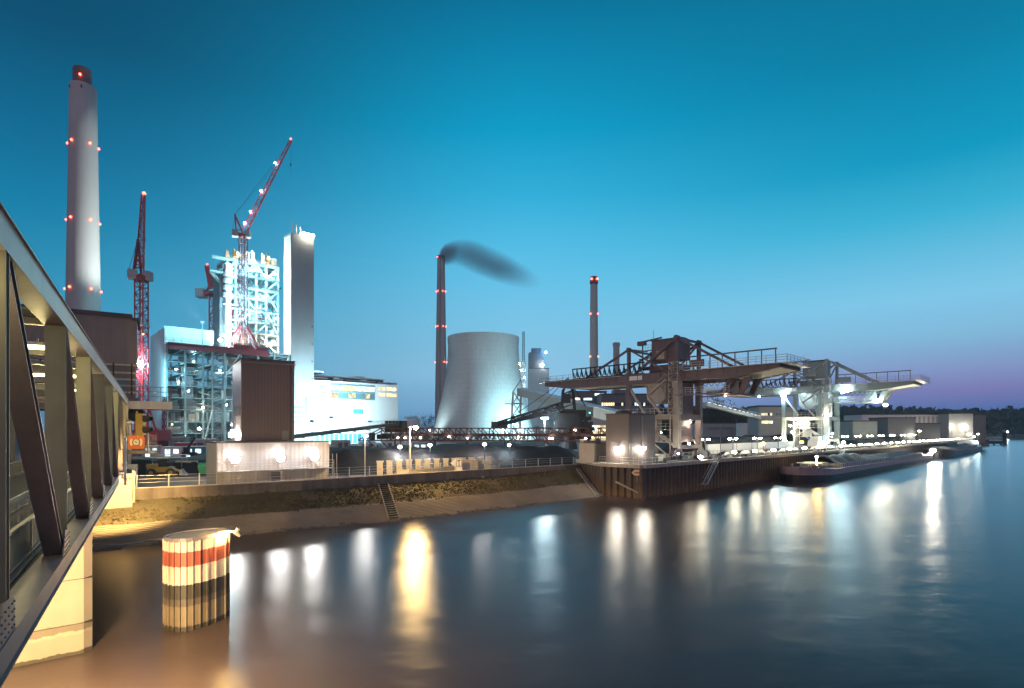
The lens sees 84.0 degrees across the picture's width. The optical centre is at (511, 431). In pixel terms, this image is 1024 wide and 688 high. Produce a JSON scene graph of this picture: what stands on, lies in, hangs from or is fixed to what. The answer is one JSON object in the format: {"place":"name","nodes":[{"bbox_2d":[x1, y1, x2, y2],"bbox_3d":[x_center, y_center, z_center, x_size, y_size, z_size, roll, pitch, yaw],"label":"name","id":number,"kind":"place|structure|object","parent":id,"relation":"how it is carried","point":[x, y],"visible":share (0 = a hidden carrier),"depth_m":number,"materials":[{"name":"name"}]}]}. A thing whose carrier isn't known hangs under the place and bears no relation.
{"place":"outdoors","nodes":[
{"label":"outdoors","id":0,"kind":"place"},
{"bbox_2d":[229,358,295,440],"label":"conveyor tower","id":1,"kind":"structure","parent":0,"point":[263,399],"depth_m":79.51,"materials":[{"name":"brown metal"}]},
{"bbox_2d":[282,431,288,440],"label":"door","id":2,"kind":"structure","parent":1,"relation":"in","point":[285,434],"depth_m":80.65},
{"bbox_2d":[95,468,591,525],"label":"bank slope","id":3,"kind":"structure","parent":0,"point":[182,514],"depth_m":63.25,"materials":[{"name":"plant"}]},
{"bbox_2d":[99,538,163,544],"bbox_3d":[-24.824,7.200,36.964,3.041,3.086,18.150,0,0,-37],"label":"mooring cable","id":4,"kind":"object","parent":3,"relation":"on","point":[133,542],"visible":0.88,"depth_m":43.12,"materials":[{"name":"metal"}]},
{"bbox_2d":[135,464,581,499],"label":"flood wall","id":5,"kind":"structure","parent":3,"relation":"on","point":[161,492],"depth_m":67.40,"materials":[{"name":"concrete"}]},
{"bbox_2d":[136,457,570,487],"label":"wire fence","id":6,"kind":"object","parent":5,"relation":"on","point":[305,472],"visible":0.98,"depth_m":68.14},
{"bbox_2d":[92,482,603,548],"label":"bank revetment","id":7,"kind":"object","parent":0,"point":[529,494],"visible":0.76,"depth_m":62.40,"materials":[{"name":"stone"}]},
{"bbox_2d":[92,502,539,551],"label":"riprap stones","id":8,"kind":"object","parent":7,"relation":"on","point":[113,547],"visible":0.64,"depth_m":60.38,"materials":[{"name":"stone"}]},
{"bbox_2d":[92,484,601,548],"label":"revetment course","id":9,"kind":"object","parent":7,"relation":"on","point":[544,494],"visible":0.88,"depth_m":61.12,"materials":[{"name":"stone"}]},
{"bbox_2d":[378,483,399,519],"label":"bank steps","id":10,"kind":"structure","parent":7,"relation":"on","point":[385,490],"depth_m":67.86,"materials":[{"name":"concrete"}]},
{"bbox_2d":[576,468,598,495],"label":"edge steps","id":11,"kind":"structure","parent":7,"relation":"on","point":[589,484],"depth_m":92.13,"materials":[{"name":"concrete"}]},
{"bbox_2d":[0,0,1023,432],"label":"sky","id":12,"kind":"structure","parent":0,"point":[841,181],"materials":[{"name":"blue"}]},
{"bbox_2d":[1,439,1023,687],"bbox_3d":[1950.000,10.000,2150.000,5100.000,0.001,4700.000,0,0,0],"label":"river water","id":13,"kind":"structure","parent":0,"point":[909,577],"depth_m":34.25,"materials":[{"name":"liquid"}]},
{"bbox_2d":[13,531,92,666],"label":"bridge pier","id":14,"kind":"structure","parent":13,"relation":"in","point":[63,628],"depth_m":25.33,"materials":[{"name":"concrete"}]},
{"bbox_2d":[162,528,229,632],"bbox_3d":[-16.591,8.420,29.977,2.419,6.160,3.353,0,0,21],"label":"striped dolphin","id":15,"kind":"object","parent":13,"relation":"in","point":[195,578],"visible":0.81,"depth_m":28.82,"materials":[{"name":"paint"}]},
{"bbox_2d":[218,527,240,537],"bbox_3d":[-15.018,5.328,30.061,1.327,0.545,0.372,0,0,8],"label":"dolphin lamp","id":16,"kind":"object","parent":15,"relation":"attached to","point":[236,532],"visible":1,"depth_m":30.00,"materials":[{"name":"metal"}]},
{"bbox_2d":[779,449,935,482],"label":"cargo barge","id":17,"kind":"object","parent":13,"relation":"on","point":[825,468],"visible":0.99,"depth_m":127.02,"materials":[{"name":"black paint"}]},
{"bbox_2d":[923,430,982,457],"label":"cargo barge","id":18,"kind":"object","parent":13,"relation":"on","point":[967,445],"visible":1,"depth_m":231.14,"materials":[{"name":"black paint"}]},
{"bbox_2d":[1002,430,1006,444],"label":"mooring pile","id":19,"kind":"object","parent":13,"relation":"in","point":[1004,435],"visible":0.89,"depth_m":419.08,"materials":[{"name":"black paint"}]},
{"bbox_2d":[15,432,1023,486],"bbox_3d":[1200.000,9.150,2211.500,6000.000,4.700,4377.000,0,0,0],"label":"ground","id":20,"kind":"structure","parent":0,"point":[178,480],"depth_m":151.29,"materials":[{"name":"concrete"}]},
{"bbox_2d":[64,65,102,310],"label":"chimney","id":21,"kind":"object","parent":20,"relation":"on","point":[82,289],"visible":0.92,"depth_m":261.42,"materials":[{"name":"concrete"}]},
{"bbox_2d":[19,304,171,463],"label":"conveyor transfer tower","id":22,"kind":"structure","parent":20,"relation":"on","point":[113,337],"depth_m":86.52,"materials":[{"name":"metal"}]},
{"bbox_2d":[114,376,125,390],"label":"window","id":23,"kind":"structure","parent":22,"relation":"in","point":[121,382],"depth_m":87.41,"materials":[{"name":"grey glass"}]},
{"bbox_2d":[105,464,137,508],"bbox_3d":[-45.923,7.450,58.684,12.060,7.100,14.900,0,0,-33],"label":"bridge abutment","id":24,"kind":"object","parent":20,"relation":"on","point":[123,495],"visible":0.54,"depth_m":55.26,"materials":[{"name":"concrete"}]},
{"bbox_2d":[0,201,128,687],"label":"truss bridge","id":25,"kind":"structure","parent":24,"relation":"on","point":[60,481],"depth_m":16.95,"materials":[{"name":"paint"}]},
{"bbox_2d":[119,436,126,484],"bbox_3d":[-30.334,2.284,44.337,0.490,3.833,0.471,0,0,-33],"label":"drain pole","id":26,"kind":"object","parent":25,"relation":"attached to","point":[125,460],"visible":1,"depth_m":44.48,"materials":[{"name":"grey metal"}]},
{"bbox_2d":[126,421,156,453],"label":"bridge platform","id":27,"kind":"structure","parent":25,"relation":"attached to","point":[141,451],"depth_m":68.73,"materials":[{"name":"paint"}]},
{"bbox_2d":[128,436,144,448],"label":"lifebuoy board","id":28,"kind":"object","parent":27,"relation":"attached to","point":[134,442],"visible":0.99,"depth_m":68.56,"materials":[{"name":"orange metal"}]},
{"bbox_2d":[135,411,152,437],"bbox_3d":[-40.220,-0.750,62.163,1.768,2.900,0.719,0,0,0],"label":"river signal","id":29,"kind":"object","parent":25,"relation":"attached to","point":[141,420],"visible":1,"depth_m":61.91,"materials":[{"name":"yellow paint"}]},
{"bbox_2d":[127,192,170,455],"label":"tower crane","id":30,"kind":"object","parent":20,"relation":"on","point":[144,276],"visible":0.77,"depth_m":159.83,"materials":[{"name":"red paint"}]},
{"bbox_2d":[142,445,161,457],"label":"site container","id":31,"kind":"object","parent":20,"relation":"on","point":[153,454],"visible":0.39,"depth_m":149.06,"materials":[{"name":"metal"}]},
{"bbox_2d":[162,397,166,446],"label":"red post","id":32,"kind":"object","parent":20,"relation":"on","point":[164,419],"visible":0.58,"depth_m":164.77,"materials":[{"name":"metal"}]},
{"bbox_2d":[146,458,188,476],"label":"wheel loader","id":33,"kind":"object","parent":20,"relation":"on","point":[161,465],"visible":0.95,"depth_m":84.88,"materials":[{"name":"yellow paint"}]},
{"bbox_2d":[131,455,205,474],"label":"coal heap","id":34,"kind":"object","parent":20,"relation":"on","point":[189,468],"visible":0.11,"depth_m":92.68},
{"bbox_2d":[149,454,188,466],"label":"open shelter","id":35,"kind":"object","parent":20,"relation":"on","point":[170,457],"visible":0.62,"depth_m":92.12,"materials":[{"name":"grey metal"}]},
{"bbox_2d":[161,446,182,456],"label":"site container","id":36,"kind":"object","parent":20,"relation":"on","point":[171,449],"visible":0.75,"depth_m":148.72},
{"bbox_2d":[172,437,189,445],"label":"site container","id":37,"kind":"object","parent":20,"relation":"on","point":[179,439],"visible":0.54,"depth_m":170.71,"materials":[{"name":"metal"}]},
{"bbox_2d":[175,442,196,445],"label":"site container","id":38,"kind":"object","parent":20,"relation":"on","point":[184,443],"visible":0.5,"depth_m":156.84,"materials":[{"name":"metal"}]},
{"bbox_2d":[181,437,197,456],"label":"telehandler","id":39,"kind":"object","parent":20,"relation":"on","point":[187,450],"visible":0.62,"depth_m":147.30,"materials":[{"name":"black metal"}]},
{"bbox_2d":[181,446,205,456],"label":"site container","id":40,"kind":"object","parent":20,"relation":"on","point":[200,450],"visible":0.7,"depth_m":148.66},
{"bbox_2d":[198,462,205,473],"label":"waste bin","id":41,"kind":"object","parent":20,"relation":"on","point":[201,468],"visible":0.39,"depth_m":89.32,"materials":[{"name":"green paint"}]},
{"bbox_2d":[194,439,219,445],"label":"site container","id":42,"kind":"object","parent":20,"relation":"on","point":[201,442],"visible":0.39,"depth_m":158.68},
{"bbox_2d":[150,249,289,444],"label":"boiler house","id":43,"kind":"structure","parent":20,"relation":"on","point":[202,411],"depth_m":285.43,"materials":[{"name":"metal"}]},
{"bbox_2d":[195,264,221,360],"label":"tower crane","id":44,"kind":"object","parent":43,"relation":"on","point":[201,293],"visible":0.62,"depth_m":303.04,"materials":[{"name":"red paint"}]},
{"bbox_2d":[168,342,269,356],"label":"runway girder","id":45,"kind":"object","parent":43,"relation":"attached to","point":[238,349],"visible":0.95,"depth_m":274.86,"materials":[{"name":"metal"}]},
{"bbox_2d":[226,138,291,349],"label":"tower crane","id":46,"kind":"object","parent":45,"relation":"on","point":[246,234],"visible":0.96,"depth_m":284.34,"materials":[{"name":"red paint"}]},
{"bbox_2d":[283,222,313,440],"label":"stair tower","id":47,"kind":"structure","parent":20,"relation":"on","point":[299,299],"depth_m":300.99,"materials":[{"name":"grey concrete"}]},
{"bbox_2d":[294,405,303,423],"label":"low window","id":48,"kind":"structure","parent":47,"relation":"in","point":[295,407],"depth_m":299.79,"materials":[{"name":"white glass"}]},
{"bbox_2d":[332,440,349,447],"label":"site container","id":49,"kind":"object","parent":20,"relation":"on","point":[341,443],"visible":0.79,"depth_m":194.81,"materials":[{"name":"metal"}]},
{"bbox_2d":[314,371,397,443],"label":"turbine hall","id":50,"kind":"structure","parent":20,"relation":"on","point":[346,401],"depth_m":321.35,"materials":[{"name":"metal"}]},
{"bbox_2d":[359,441,376,447],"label":"site container","id":51,"kind":"object","parent":20,"relation":"on","point":[367,443],"visible":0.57,"depth_m":188.26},
{"bbox_2d":[376,461,383,474],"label":"cabinet","id":52,"kind":"object","parent":20,"relation":"on","point":[380,466],"visible":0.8,"depth_m":86.51,"materials":[{"name":"beige metal"}]},
{"bbox_2d":[386,460,393,474],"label":"cabinet","id":53,"kind":"object","parent":20,"relation":"on","point":[389,462],"visible":0.75,"depth_m":87.92,"materials":[{"name":"beige metal"}]},
{"bbox_2d":[396,460,403,473],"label":"cabinet","id":54,"kind":"object","parent":20,"relation":"on","point":[398,464],"visible":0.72,"depth_m":89.09,"materials":[{"name":"beige metal"}]},
{"bbox_2d":[404,416,418,444],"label":"storage tank","id":55,"kind":"object","parent":20,"relation":"on","point":[411,422],"visible":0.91,"depth_m":247.34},
{"bbox_2d":[415,459,421,468],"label":"cabinet","id":56,"kind":"object","parent":20,"relation":"on","point":[417,463],"visible":0.72,"depth_m":91.33,"materials":[{"name":"beige metal"}]},
{"bbox_2d":[411,442,427,446],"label":"site container","id":57,"kind":"object","parent":20,"relation":"on","point":[419,444],"visible":0.52,"depth_m":182.73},
{"bbox_2d":[419,416,435,430],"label":"tree","id":58,"kind":"object","parent":20,"relation":"on","point":[431,417],"visible":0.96,"depth_m":505.20,"materials":[{"name":"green plant"}]},
{"bbox_2d":[411,466,454,472],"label":"block wall","id":59,"kind":"structure","parent":20,"relation":"on","point":[448,468],"depth_m":90.76,"materials":[{"name":"concrete"}]},
{"bbox_2d":[435,255,446,437],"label":"chimney","id":60,"kind":"object","parent":20,"relation":"on","point":[441,366],"visible":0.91,"depth_m":556.00,"materials":[{"name":"concrete"}]},
{"bbox_2d":[329,443,576,475],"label":"coal heap","id":61,"kind":"object","parent":20,"relation":"on","point":[352,457],"visible":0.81,"depth_m":106.20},
{"bbox_2d":[462,459,478,469],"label":"concrete kiosk","id":62,"kind":"object","parent":20,"relation":"on","point":[469,462],"visible":0.54,"depth_m":96.38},
{"bbox_2d":[477,457,483,468],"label":"cabinet","id":63,"kind":"object","parent":20,"relation":"on","point":[480,464],"visible":0.7,"depth_m":98.53,"materials":[{"name":"beige metal"}]},
{"bbox_2d":[358,421,605,447],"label":"yard conveyor","id":64,"kind":"object","parent":20,"relation":"on","point":[400,428],"visible":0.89,"depth_m":142.97,"materials":[{"name":"red metal"}]},
{"bbox_2d":[294,419,399,438],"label":"inclined conveyor","id":65,"kind":"object","parent":64,"relation":"attached to","point":[327,432],"visible":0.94,"depth_m":117.16,"materials":[{"name":"black metal"}]},
{"bbox_2d":[429,332,537,439],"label":"cooling tower","id":66,"kind":"structure","parent":20,"relation":"on","point":[483,377],"depth_m":403.77,"materials":[{"name":"concrete"}]},
{"bbox_2d":[485,457,491,468],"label":"cabinet","id":67,"kind":"object","parent":20,"relation":"on","point":[488,460],"visible":0.71,"depth_m":99.51,"materials":[{"name":"beige metal"}]},
{"bbox_2d":[519,332,525,437],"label":"hoist tower","id":68,"kind":"structure","parent":20,"relation":"on","point":[524,376],"depth_m":468.91,"materials":[{"name":"metal"}]},
{"bbox_2d":[491,378,594,449],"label":"reclaimer","id":69,"kind":"object","parent":20,"relation":"on","point":[573,417],"visible":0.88,"depth_m":149.00,"materials":[{"name":"black metal"}]},
{"bbox_2d":[505,379,619,443],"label":"belt gallery","id":70,"kind":"object","parent":20,"relation":"on","point":[599,411],"visible":0.69,"depth_m":183.37,"materials":[{"name":"beige paint"}]},
{"bbox_2d":[568,391,606,403],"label":"office block","id":71,"kind":"structure","parent":20,"relation":"on","point":[589,396],"depth_m":300.00,"materials":[{"name":"grey glass"}]},
{"bbox_2d":[574,417,605,451],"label":"works hall","id":72,"kind":"structure","parent":20,"relation":"on","point":[599,422],"depth_m":185.00,"materials":[{"name":"metal"}]},
{"bbox_2d":[590,276,598,376],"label":"chimney","id":73,"kind":"object","parent":20,"relation":"on","point":[594,356],"visible":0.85,"depth_m":477.17,"materials":[{"name":"concrete"}]},
{"bbox_2d":[613,342,619,389],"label":"chimney stub","id":74,"kind":"object","parent":20,"relation":"on","point":[616,348],"visible":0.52,"depth_m":447.80,"materials":[{"name":"concrete"}]},
{"bbox_2d":[596,390,648,413],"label":"long office","id":75,"kind":"structure","parent":20,"relation":"on","point":[615,399],"depth_m":285.00,"materials":[{"name":"grey concrete"}]},
{"bbox_2d":[655,408,747,437],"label":"yard wood","id":76,"kind":"object","parent":20,"relation":"on","point":[738,418],"visible":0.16,"depth_m":374.57,"materials":[{"name":"green plant"}]},
{"bbox_2d":[703,397,723,421],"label":"tree","id":77,"kind":"object","parent":20,"relation":"on","point":[712,411],"visible":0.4,"depth_m":260.86,"materials":[{"name":"green plant"}]},
{"bbox_2d":[692,422,735,437],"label":"pale shed","id":78,"kind":"structure","parent":20,"relation":"on","point":[711,429],"depth_m":225.00,"materials":[{"name":"metal"}]},
{"bbox_2d":[707,397,727,421],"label":"tree","id":79,"kind":"object","parent":20,"relation":"on","point":[720,414],"visible":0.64,"depth_m":256.77,"materials":[{"name":"green plant"}]},
{"bbox_2d":[718,399,735,421],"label":"tree","id":80,"kind":"object","parent":20,"relation":"on","point":[729,418],"visible":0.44,"depth_m":268.38,"materials":[{"name":"green plant"}]},
{"bbox_2d":[658,434,809,452],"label":"coal heap","id":81,"kind":"object","parent":20,"relation":"on","point":[742,439],"visible":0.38,"depth_m":160.06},
{"bbox_2d":[735,422,747,436],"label":"box container","id":82,"kind":"object","parent":20,"relation":"on","point":[741,429],"visible":0.17,"depth_m":214.85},
{"bbox_2d":[655,404,850,435],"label":"hall wood","id":83,"kind":"object","parent":20,"relation":"on","point":[813,423],"visible":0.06,"depth_m":567.90,"materials":[{"name":"green plant"}]},
{"bbox_2d":[747,405,792,435],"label":"control building","id":84,"kind":"structure","parent":20,"relation":"on","point":[768,424],"depth_m":190.00,"materials":[{"name":"grey metal"}]},
{"bbox_2d":[703,399,760,419],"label":"lit conveyor","id":85,"kind":"object","parent":84,"relation":"attached to","point":[707,404],"visible":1,"depth_m":165.53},
{"bbox_2d":[576,438,989,499],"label":"quay wall","id":86,"kind":"structure","parent":20,"relation":"on","point":[649,481],"depth_m":95.71,"materials":[{"name":"metal"}]},
{"bbox_2d":[699,455,718,484],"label":"quay ladder","id":87,"kind":"object","parent":86,"relation":"attached to","point":[709,471],"visible":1,"depth_m":96.49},
{"bbox_2d":[573,442,933,464],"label":"quay deck","id":88,"kind":"structure","parent":86,"relation":"on","point":[689,458],"depth_m":109.23,"materials":[{"name":"concrete"}]},
{"bbox_2d":[578,442,605,462],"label":"kiosk annex","id":89,"kind":"object","parent":88,"relation":"on","point":[589,452],"visible":0.79,"depth_m":92.67,"materials":[{"name":"concrete"}]},
{"bbox_2d":[591,456,659,463],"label":"quay railing","id":90,"kind":"object","parent":88,"relation":"on","point":[633,460],"visible":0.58,"depth_m":86.92,"materials":[{"name":"metal"}]},
{"bbox_2d":[605,410,655,463],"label":"quay kiosk","id":91,"kind":"object","parent":88,"relation":"on","point":[630,434],"visible":1,"depth_m":88.09,"materials":[{"name":"grey metal"}]},
{"bbox_2d":[539,330,810,459],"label":"ship unloader","id":92,"kind":"object","parent":88,"relation":"on","point":[672,384],"visible":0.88,"depth_m":105.92,"materials":[{"name":"brown paint"}]},
{"bbox_2d":[699,450,710,458],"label":"cable drum","id":93,"kind":"object","parent":88,"relation":"on","point":[706,454],"visible":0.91,"depth_m":105.38,"materials":[{"name":"white metal"}]},
{"bbox_2d":[705,441,792,453],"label":"retaining wall","id":94,"kind":"structure","parent":88,"relation":"on","point":[712,448],"depth_m":142.27,"materials":[{"name":"beige paint"}]},
{"bbox_2d":[703,359,929,447],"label":"ship unloader","id":95,"kind":"object","parent":88,"relation":"on","point":[813,393],"visible":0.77,"depth_m":165.03,"materials":[{"name":"white paint"}]},
{"bbox_2d":[806,435,826,450],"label":"quay loader","id":96,"kind":"object","parent":88,"relation":"on","point":[817,440],"visible":0.73,"depth_m":149.33,"materials":[{"name":"white paint"}]},
{"bbox_2d":[716,438,959,457],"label":"quay conveyor","id":97,"kind":"object","parent":88,"relation":"on","point":[728,454],"visible":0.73,"depth_m":143.98,"materials":[{"name":"white metal"}]},
{"bbox_2d":[868,417,915,440],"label":"dark bunker","id":98,"kind":"object","parent":88,"relation":"on","point":[895,426],"visible":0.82,"depth_m":265.00},
{"bbox_2d":[915,423,940,440],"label":"bunker","id":99,"kind":"object","parent":88,"relation":"on","point":[929,431],"visible":0.57,"depth_m":280.00},
{"bbox_2d":[936,413,973,440],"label":"transfer house","id":100,"kind":"structure","parent":88,"relation":"on","point":[958,421],"depth_m":322.00,"materials":[{"name":"metal"}]},
{"bbox_2d":[973,414,985,442],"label":"dark annex","id":101,"kind":"object","parent":88,"relation":"on","point":[979,424],"visible":0.39,"depth_m":330.00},
{"bbox_2d":[839,420,877,439],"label":"grey bunker","id":102,"kind":"object","parent":20,"relation":"on","point":[852,429],"visible":0.71,"depth_m":235.00,"materials":[{"name":"green paint"}]},
{"bbox_2d":[831,437,917,444],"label":"coal heap","id":103,"kind":"object","parent":20,"relation":"on","point":[872,440],"visible":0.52,"depth_m":225.76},
{"bbox_2d":[843,414,938,422],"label":"long hall","id":104,"kind":"structure","parent":20,"relation":"on","point":[926,418],"depth_m":330.00,"materials":[{"name":"beige paint"}]},
{"bbox_2d":[809,403,1023,435],"bbox_3d":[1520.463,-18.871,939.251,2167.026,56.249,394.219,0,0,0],"label":"wood","id":105,"kind":"object","parent":20,"relation":"on","point":[1010,418],"visible":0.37,"depth_m":799.92,"materials":[{"name":"green plant"}]},
{"bbox_2d":[528,348,559,438],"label":"old boiler house","id":106,"kind":"structure","parent":0,"point":[536,370],"depth_m":520.00,"materials":[{"name":"metal"}]},
{"label":"service road","id":107,"kind":"structure","parent":0,"visible":0},
{"bbox_2d":[206,440,337,484],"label":"pump house","id":108,"kind":"structure","parent":107,"relation":"on","point":[268,459],"depth_m":72.74,"materials":[{"name":"grey metal"}]},
{"bbox_2d":[271,472,279,480],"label":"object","id":109,"kind":"structure","parent":108,"relation":"in","point":[272,473],"depth_m":73.54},
{"bbox_2d":[409,424,417,472],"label":"lamp post","id":110,"kind":"object","parent":107,"relation":"on","point":[415,426],"visible":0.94,"depth_m":79.40,"materials":[{"name":"grey metal"}]},
{"bbox_2d":[451,458,461,470],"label":"arrow sign","id":111,"kind":"object","parent":107,"relation":"on","point":[458,465],"visible":0.93,"depth_m":92.98,"materials":[{"name":"beige metal"}]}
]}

